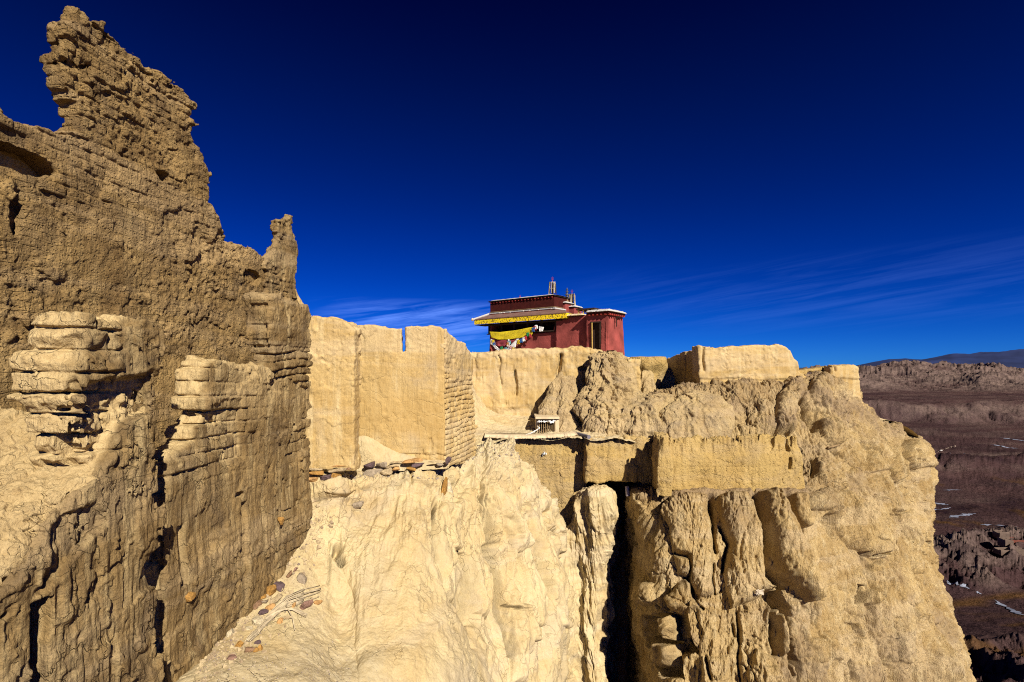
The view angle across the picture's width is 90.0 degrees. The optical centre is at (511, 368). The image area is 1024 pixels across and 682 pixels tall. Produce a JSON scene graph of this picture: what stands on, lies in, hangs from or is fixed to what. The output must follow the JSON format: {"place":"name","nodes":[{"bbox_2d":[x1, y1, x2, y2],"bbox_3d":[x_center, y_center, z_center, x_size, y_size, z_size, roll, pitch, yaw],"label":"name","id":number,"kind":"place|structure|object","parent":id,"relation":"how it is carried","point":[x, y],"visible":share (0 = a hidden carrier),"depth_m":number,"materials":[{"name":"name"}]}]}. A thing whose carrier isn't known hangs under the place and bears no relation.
{"place":"outdoors","nodes":[
{"label":"outdoors","id":0,"kind":"place"},
{"bbox_2d":[0,407,96,584],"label":"earth bank","id":1,"kind":"structure","parent":0,"point":[30,493],"depth_m":4.21,"materials":[{"name":"beige soil"}]},
{"bbox_2d":[0,311,170,681],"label":"mud brick wall","id":2,"kind":"structure","parent":1,"relation":"on","point":[78,597],"depth_m":4.38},
{"bbox_2d":[0,6,264,447],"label":"mud wall","id":3,"kind":"structure","parent":0,"point":[110,210],"depth_m":7.95,"materials":[{"name":"brown soil"}]},
{"bbox_2d":[295,289,303,303],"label":"mud wall","id":4,"kind":"structure","parent":3,"relation":"on","point":[299,300],"depth_m":12.85,"materials":[{"name":"paint"}]},
{"bbox_2d":[144,291,312,681],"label":"mud wall","id":5,"kind":"structure","parent":0,"point":[232,457],"depth_m":6.67,"materials":[{"name":"beige soil"}]},
{"bbox_2d":[185,592,195,601],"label":"stone","id":6,"kind":"object","parent":5,"relation":"attached to","point":[190,596],"visible":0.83,"depth_m":5.79,"materials":[{"name":"orange stone"}]},
{"bbox_2d":[261,214,299,304],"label":"mud pillar","id":7,"kind":"structure","parent":5,"relation":"on","point":[279,263],"depth_m":11.98,"materials":[{"name":"brown soil"}]},
{"bbox_2d":[277,517,284,524],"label":"stone","id":8,"kind":"object","parent":5,"relation":"attached to","point":[280,520],"visible":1,"depth_m":7.75,"materials":[{"name":"orange stone"}]},
{"bbox_2d":[176,436,624,681],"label":"mound","id":9,"kind":"object","parent":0,"point":[495,572],"visible":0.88,"depth_m":9.80,"materials":[{"name":"beige stone"}]},
{"bbox_2d":[226,628,233,636],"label":"stone","id":10,"kind":"object","parent":9,"relation":"on","point":[230,632],"visible":0.88,"depth_m":6.54,"materials":[{"name":"beige stone"}]},
{"bbox_2d":[227,654,236,659],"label":"stone","id":11,"kind":"object","parent":9,"relation":"on","point":[231,656],"visible":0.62,"depth_m":6.00,"materials":[{"name":"stone"}]},
{"bbox_2d":[235,640,243,646],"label":"stone","id":12,"kind":"object","parent":9,"relation":"on","point":[240,643],"visible":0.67,"depth_m":6.32,"materials":[{"name":"orange stone"}]},
{"bbox_2d":[245,625,252,629],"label":"stone","id":13,"kind":"object","parent":9,"relation":"on","point":[248,627],"visible":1,"depth_m":6.69,"materials":[{"name":"beige stone"}]},
{"bbox_2d":[244,647,254,652],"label":"stone","id":14,"kind":"object","parent":9,"relation":"on","point":[249,649],"visible":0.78,"depth_m":6.21,"materials":[{"name":"brown stone"}]},
{"bbox_2d":[253,600,262,609],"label":"stone","id":15,"kind":"object","parent":9,"relation":"on","point":[257,604],"visible":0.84,"depth_m":7.13,"materials":[{"name":"brown stone"}]},
{"bbox_2d":[252,616,264,625],"bbox_3d":[-3.384,3.413,6.858,0.173,0.157,0.176,0,0,0],"label":"stone","id":16,"kind":"object","parent":9,"relation":"on","point":[257,620],"visible":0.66,"depth_m":6.81,"materials":[{"name":"beige stone"}]},
{"bbox_2d":[258,609,268,615],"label":"stone","id":17,"kind":"object","parent":9,"relation":"on","point":[262,611],"visible":0.96,"depth_m":7.04,"materials":[{"name":"stone"}]},
{"bbox_2d":[194,499,333,681],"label":"rubble","id":18,"kind":"object","parent":9,"relation":"on","point":[211,656],"visible":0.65,"depth_m":6.61,"materials":[{"name":"beige stone"}]},
{"bbox_2d":[245,585,320,641],"bbox_3d":[-3.183,3.340,7.151,0.284,0.176,1.538,0,0,17],"label":"brushwood","id":19,"kind":"object","parent":18,"relation":"on","point":[278,606],"visible":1,"depth_m":7.22,"materials":[{"name":"beige wood"}]},
{"bbox_2d":[265,603,275,609],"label":"stone","id":20,"kind":"object","parent":9,"relation":"on","point":[271,606],"visible":0.97,"depth_m":7.16,"materials":[{"name":"orange stone"}]},
{"bbox_2d":[266,584,276,595],"bbox_3d":[-3.506,3.230,7.427,0.179,0.180,0.156,0,0,0],"label":"stone","id":21,"kind":"object","parent":9,"relation":"on","point":[271,590],"visible":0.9,"depth_m":7.38,"materials":[{"name":"orange stone"}]},
{"bbox_2d":[268,593,282,602],"bbox_3d":[-3.386,3.299,7.328,0.175,0.131,0.174,0,0,0],"label":"stone","id":22,"kind":"object","parent":9,"relation":"on","point":[276,598],"visible":0.92,"depth_m":7.28,"materials":[{"name":"stone"}]},
{"bbox_2d":[274,581,284,591],"bbox_3d":[-3.431,3.220,7.573,0.141,0.145,0.190,0,0,0],"label":"stone","id":23,"kind":"object","parent":9,"relation":"on","point":[280,585],"visible":0.84,"depth_m":7.53,"materials":[{"name":"purple stone"}]},
{"bbox_2d":[276,617,283,623],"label":"stone","id":24,"kind":"object","parent":9,"relation":"on","point":[280,620],"visible":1,"depth_m":6.92,"materials":[{"name":"orange stone"}]},
{"bbox_2d":[265,608,306,618],"bbox_3d":[-3.135,3.423,7.099,0.550,0.178,0.116,0,0,-37],"label":"root","id":25,"kind":"object","parent":9,"relation":"on","point":[300,612],"visible":1,"depth_m":7.14,"materials":[{"name":"beige wood"}]},
{"bbox_2d":[285,605,294,629],"bbox_3d":[-3.025,3.405,7.014,0.041,0.166,0.460,0,0,-38],"label":"dry twig","id":26,"kind":"object","parent":9,"relation":"on","point":[291,616],"visible":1,"depth_m":7.03,"materials":[{"name":"beige wood"}]},
{"bbox_2d":[297,573,306,584],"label":"stone","id":27,"kind":"object","parent":9,"relation":"on","point":[301,578],"visible":1,"depth_m":7.72,"materials":[{"name":"beige stone"}]},
{"bbox_2d":[299,599,313,609],"bbox_3d":[-3.020,3.428,7.427,0.202,0.175,0.195,0,0,25],"label":"stone","id":28,"kind":"object","parent":9,"relation":"on","point":[305,604],"visible":0.88,"depth_m":7.35,"materials":[{"name":"stone"}]},
{"bbox_2d":[309,477,317,481],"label":"stone","id":29,"kind":"object","parent":9,"relation":"on","point":[313,479],"visible":0.7,"depth_m":9.43,"materials":[{"name":"orange stone"}]},
{"bbox_2d":[203,635,426,681],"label":"gravel","id":30,"kind":"structure","parent":9,"relation":"on","point":[275,666],"depth_m":6.01,"materials":[{"name":"beige gravel"}]},
{"bbox_2d":[313,600,322,604],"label":"stone","id":31,"kind":"object","parent":9,"relation":"on","point":[317,602],"visible":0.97,"depth_m":7.58,"materials":[{"name":"orange stone"}]},
{"bbox_2d":[320,474,330,480],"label":"stone","id":32,"kind":"object","parent":9,"relation":"on","point":[324,477],"visible":0.78,"depth_m":9.42,"materials":[{"name":"grey stone"}]},
{"bbox_2d":[309,470,323,474],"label":"stone","id":33,"kind":"object","parent":32,"relation":"on","point":[319,472],"visible":0.97,"depth_m":9.46,"materials":[{"name":"orange stone"}]},
{"bbox_2d":[305,316,362,471],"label":"plastered wall","id":34,"kind":"structure","parent":9,"relation":"on","point":[333,412],"depth_m":9.61,"materials":[{"name":"paint"}]},
{"bbox_2d":[331,473,341,477],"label":"stone","id":35,"kind":"object","parent":9,"relation":"on","point":[333,475],"visible":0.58,"depth_m":9.44,"materials":[{"name":"orange stone"}]},
{"bbox_2d":[328,467,345,472],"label":"stone","id":36,"kind":"object","parent":35,"relation":"on","point":[338,470],"visible":1,"depth_m":9.47,"materials":[{"name":"beige stone"}]},
{"bbox_2d":[352,501,363,508],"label":"stone","id":37,"kind":"object","parent":9,"relation":"on","point":[357,505],"visible":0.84,"depth_m":9.46,"materials":[{"name":"beige stone"}]},
{"bbox_2d":[363,469,382,476],"bbox_3d":[-2.813,2.092,10.325,0.422,0.171,0.195,0,0,0],"label":"stone","id":38,"kind":"object","parent":9,"relation":"on","point":[370,472],"visible":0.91,"depth_m":10.25,"materials":[{"name":"grey stone"}]},
{"bbox_2d":[363,461,374,468],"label":"stone","id":39,"kind":"object","parent":38,"relation":"on","point":[370,465],"visible":1,"depth_m":10.27,"materials":[{"name":"stone"}]},
{"bbox_2d":[380,468,392,475],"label":"stone","id":40,"kind":"object","parent":9,"relation":"on","point":[387,471],"visible":1,"depth_m":10.24,"materials":[{"name":"beige stone"}]},
{"bbox_2d":[376,462,386,467],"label":"stone","id":41,"kind":"object","parent":40,"relation":"on","point":[382,465],"visible":1,"depth_m":10.28,"materials":[{"name":"beige stone"}]},
{"bbox_2d":[384,464,399,468],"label":"stone","id":42,"kind":"object","parent":40,"relation":"on","point":[391,466],"visible":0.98,"depth_m":10.33,"materials":[{"name":"beige stone"}]},
{"bbox_2d":[357,324,444,460],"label":"plastered wall","id":43,"kind":"structure","parent":9,"relation":"on","point":[402,406],"depth_m":10.66,"materials":[{"name":"paint"}]},
{"bbox_2d":[356,435,448,471],"bbox_3d":[-2.379,1.799,10.579,2.194,0.809,0.452,0,0,0],"label":"debris","id":44,"kind":"object","parent":9,"relation":"on","point":[371,449],"visible":0.59,"depth_m":10.54,"materials":[{"name":"beige soil"}]},
{"bbox_2d":[407,467,415,470],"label":"stone","id":45,"kind":"object","parent":9,"relation":"on","point":[411,468],"visible":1,"depth_m":10.28,"materials":[{"name":"orange stone"}]},
{"bbox_2d":[412,463,423,466],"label":"stone","id":46,"kind":"object","parent":45,"relation":"on","point":[416,464],"visible":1,"depth_m":10.32,"materials":[{"name":"stone"}]},
{"bbox_2d":[401,458,422,463],"bbox_3d":[-2.013,1.865,10.359,0.477,0.128,0.182,0,0,0],"label":"stone","id":47,"kind":"object","parent":46,"relation":"on","point":[413,460],"visible":1,"depth_m":10.29,"materials":[{"name":"orange stone"}]},
{"bbox_2d":[310,440,522,482],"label":"gravel","id":48,"kind":"structure","parent":9,"relation":"on","point":[511,454],"depth_m":12.45,"materials":[{"name":"beige gravel"}]},
{"bbox_2d":[441,477,447,494],"bbox_3d":[-1.381,2.449,10.543,0.134,0.438,0.325,0,0,0],"label":"stone","id":49,"kind":"object","parent":9,"relation":"on","point":[444,486],"visible":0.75,"depth_m":10.44,"materials":[{"name":"orange stone"}]},
{"bbox_2d":[445,456,451,464],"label":"stone","id":50,"kind":"object","parent":9,"relation":"on","point":[447,459],"visible":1,"depth_m":10.31,"materials":[{"name":"stone"}]},
{"bbox_2d":[447,481,453,495],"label":"stone","id":51,"kind":"object","parent":9,"relation":"on","point":[449,488],"visible":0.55,"depth_m":10.63,"materials":[{"name":"beige stone"}]},
{"bbox_2d":[437,329,477,469],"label":"mud brick wall","id":52,"kind":"structure","parent":9,"relation":"on","point":[460,446],"depth_m":11.38,"materials":[{"name":"mud brick"},{"name":"earth"}]},
{"bbox_2d":[493,437,586,524],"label":"terrace wall","id":53,"kind":"structure","parent":9,"relation":"on","point":[558,467],"depth_m":20.00,"materials":[{"name":"beige soil"}]},
{"bbox_2d":[484,431,577,439],"bbox_3d":[0.734,2.606,20.190,3.771,0.276,1.121,0,0,3],"label":"clay coping","id":54,"kind":"object","parent":53,"relation":"on","point":[523,435],"visible":0.99,"depth_m":19.93,"materials":[{"name":"beige soil"}]},
{"bbox_2d":[582,434,653,483],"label":"terrace wall","id":55,"kind":"structure","parent":9,"relation":"on","point":[615,460],"depth_m":19.28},
{"bbox_2d":[625,486,629,496],"bbox_3d":[4.288,4.559,19.000,0.162,0.382,0.324,0,0,0],"label":"drain pipe","id":56,"kind":"object","parent":55,"relation":"hanging from","point":[627,490],"visible":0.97,"depth_m":18.94,"materials":[{"name":"plastic"}]},
{"bbox_2d":[0,0,1023,367],"label":"sky","id":57,"kind":"structure","parent":0,"point":[829,182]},
{"bbox_2d":[472,385,634,444],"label":"ground","id":58,"kind":"structure","parent":0,"point":[487,420],"depth_m":21.93,"materials":[{"name":"beige soil"}]},
{"bbox_2d":[534,414,559,433],"bbox_3d":[1.471,2.407,21.890,0.993,0.824,1.420,0,0,0],"label":"vent hatch","id":59,"kind":"object","parent":58,"relation":"on","point":[555,424],"visible":0.68,"depth_m":21.30,"materials":[{"name":"wood"}]},
{"bbox_2d":[538,420,555,422],"bbox_3d":[1.415,2.196,21.176,0.773,0.154,0.101,0,0,0],"label":"white cloth","id":60,"kind":"object","parent":59,"relation":"attached to","point":[549,421],"visible":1,"depth_m":21.17,"materials":[{"name":"fabric"}]},
{"bbox_2d":[538,372,563,432],"bbox_3d":[1.679,1.498,22.340,1.385,2.679,1.927,0,0,0],"label":"rock cone","id":61,"kind":"object","parent":58,"relation":"on","point":[547,405],"visible":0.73,"depth_m":22.37,"materials":[{"name":"beige stone"}]},
{"bbox_2d":[470,346,640,417],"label":"retaining wall","id":62,"kind":"structure","parent":58,"relation":"on","point":[515,381],"depth_m":23.99,"materials":[{"name":"paint"}]},
{"bbox_2d":[556,375,579,431],"bbox_3d":[2.418,1.551,22.369,1.187,2.481,2.156,0,0,0],"label":"rock cone","id":63,"kind":"object","parent":58,"relation":"on","point":[569,419],"visible":0.78,"depth_m":22.10,"materials":[{"name":"beige stone"}]},
{"bbox_2d":[577,432,590,438],"bbox_3d":[2.719,2.553,19.550,0.160,0.160,0.948,0,0,-18],"label":"wooden gutter","id":64,"kind":"object","parent":58,"relation":"on","point":[585,435],"visible":0.93,"depth_m":19.31,"materials":[{"name":"grey wood"}]},
{"bbox_2d":[573,350,642,435],"bbox_3d":[4.152,1.214,21.856,3.193,4.167,4.475,0,0,0],"label":"rock cone","id":65,"kind":"object","parent":58,"relation":"on","point":[609,391],"visible":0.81,"depth_m":21.56,"materials":[{"name":"beige stone"}]},
{"bbox_2d":[640,370,655,396],"bbox_3d":[6.399,1.181,24.210,0.947,2.212,1.107,0,0,0],"label":"rock cone","id":66,"kind":"object","parent":58,"relation":"on","point":[648,385],"visible":0.48,"depth_m":24.14,"materials":[{"name":"beige stone"}]},
{"bbox_2d":[587,481,635,681],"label":"gully","id":67,"kind":"object","parent":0,"point":[621,623],"visible":0.09,"depth_m":24.98,"materials":[{"name":"soil"}]},
{"bbox_2d":[477,352,918,436],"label":"hill","id":68,"kind":"structure","parent":0,"point":[668,381],"depth_m":27.17,"materials":[{"name":"beige stone"}]},
{"bbox_2d":[471,294,625,354],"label":"temple","id":69,"kind":"structure","parent":68,"relation":"on","point":[567,325],"depth_m":39.97,"materials":[{"name":"red painted plaster"},{"name":"wood"},{"name":"fabric"}]},
{"bbox_2d":[493,339,515,345],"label":"maroon banner","id":70,"kind":"object","parent":69,"relation":"hanging from","point":[500,342],"visible":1,"depth_m":42.63,"materials":[{"name":"fabric"}]},
{"bbox_2d":[489,327,532,339],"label":"yellow banner","id":71,"kind":"object","parent":69,"relation":"hanging from","point":[514,334],"visible":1,"depth_m":41.98,"materials":[{"name":"fabric"}]},
{"bbox_2d":[548,277,556,293],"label":"roof banner","id":72,"kind":"object","parent":69,"relation":"on","point":[552,286],"visible":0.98,"depth_m":40.94,"materials":[{"name":"white fabric"}]},
{"bbox_2d":[569,293,575,305],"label":"roof banner","id":73,"kind":"object","parent":69,"relation":"on","point":[571,297],"visible":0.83,"depth_m":41.76,"materials":[{"name":"fabric"}]},
{"bbox_2d":[593,323,600,349],"bbox_3d":[6.143,-2.325,36.839,0.736,1.936,0.040,0,0,38],"label":"door","id":74,"kind":"structure","parent":69,"relation":"in","point":[595,325],"depth_m":36.86,"materials":[{"name":"black wood"}]},
{"bbox_2d":[630,356,667,389],"bbox_3d":[6.894,0.888,26.005,1.955,3.013,1.686,0,0,0],"label":"rampart","id":75,"kind":"object","parent":68,"relation":"on","point":[657,366],"visible":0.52,"depth_m":25.38,"materials":[{"name":"beige soil"}]},
{"bbox_2d":[623,370,976,681],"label":"cliff","id":76,"kind":"structure","parent":0,"point":[836,559],"depth_m":17.15,"materials":[{"name":"beige stone"}]},
{"bbox_2d":[621,393,674,441],"bbox_3d":[5.514,2.017,20.558,2.573,2.014,1.774,0,0,-16],"label":"rock mound","id":77,"kind":"object","parent":76,"relation":"on","point":[645,418],"visible":0.64,"depth_m":20.26,"materials":[{"name":"beige stone"}]},
{"bbox_2d":[652,431,673,496],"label":"terrace wall","id":78,"kind":"structure","parent":76,"relation":"on","point":[664,475],"depth_m":17.46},
{"bbox_2d":[667,347,712,384],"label":"bastion wall","id":79,"kind":"structure","parent":76,"relation":"on","point":[680,365],"depth_m":25.71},
{"bbox_2d":[658,390,734,438],"bbox_3d":[7.177,2.021,20.108,3.226,2.260,1.856,0,0,-12],"label":"rock mound","id":80,"kind":"object","parent":76,"relation":"on","point":[703,414],"visible":0.83,"depth_m":19.71,"materials":[{"name":"beige stone"}]},
{"bbox_2d":[651,433,804,491],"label":"terrace wall","id":81,"kind":"structure","parent":76,"relation":"attached to","point":[752,461],"depth_m":17.98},
{"bbox_2d":[692,344,805,382],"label":"bastion wall","id":82,"kind":"structure","parent":76,"relation":"on","point":[776,362],"depth_m":23.12,"materials":[{"name":"paint"}]},
{"bbox_2d":[754,589,763,594],"bbox_3d":[7.414,6.713,15.359,0.283,0.186,0.121,0,0,0],"label":"dry brush","id":83,"kind":"object","parent":76,"relation":"on","point":[758,592],"visible":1,"depth_m":15.33,"materials":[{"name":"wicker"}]},
{"bbox_2d":[799,366,823,374],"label":"mud wall","id":84,"kind":"structure","parent":76,"relation":"on","point":[805,371],"depth_m":23.95,"materials":[{"name":"beige soil"}]},
{"bbox_2d":[826,444,839,448],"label":"wooden beam","id":85,"kind":"structure","parent":76,"relation":"on","point":[832,446],"depth_m":20.35,"materials":[{"name":"brown wood"}]},
{"bbox_2d":[824,364,863,405],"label":"turret wall","id":86,"kind":"structure","parent":76,"relation":"on","point":[849,373],"depth_m":23.50,"materials":[{"name":"paint"}]},
{"bbox_2d":[799,349,1023,368],"bbox_3d":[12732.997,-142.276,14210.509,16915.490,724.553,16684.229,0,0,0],"label":"mountains","id":87,"kind":"structure","parent":0,"point":[1013,358],"depth_m":11322.65,"materials":[{"name":"brown stone"}]},
{"bbox_2d":[800,360,1023,681],"bbox_3d":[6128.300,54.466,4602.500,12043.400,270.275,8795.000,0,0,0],"label":"valley","id":88,"kind":"structure","parent":0,"point":[974,412],"depth_m":831.02,"materials":[{"name":"brown soil"}]},
{"bbox_2d":[946,580,968,588],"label":"ice","id":89,"kind":"structure","parent":88,"relation":"on","point":[963,585],"depth_m":427.09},
{"bbox_2d":[992,530,1009,538],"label":"ruined house","id":90,"kind":"structure","parent":88,"relation":"on","point":[997,533],"depth_m":517.26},
{"bbox_2d":[997,537,1013,546],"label":"ruined house","id":91,"kind":"structure","parent":88,"relation":"on","point":[1003,541],"depth_m":490.30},
{"bbox_2d":[993,547,1017,554],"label":"ruined house","id":92,"kind":"structure","parent":88,"relation":"on","point":[1002,551],"depth_m":478.15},
{"bbox_2d":[999,549,1023,555],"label":"ruined house","id":93,"kind":"structure","parent":88,"relation":"on","point":[1020,551],"depth_m":476.44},
{"bbox_2d":[950,513,974,516],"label":"ice","id":94,"kind":"structure","parent":0,"point":[968,514],"depth_m":628.86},
{"bbox_2d":[994,599,1023,614],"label":"ice","id":95,"kind":"structure","parent":0,"point":[1013,610],"depth_m":378.52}
]}

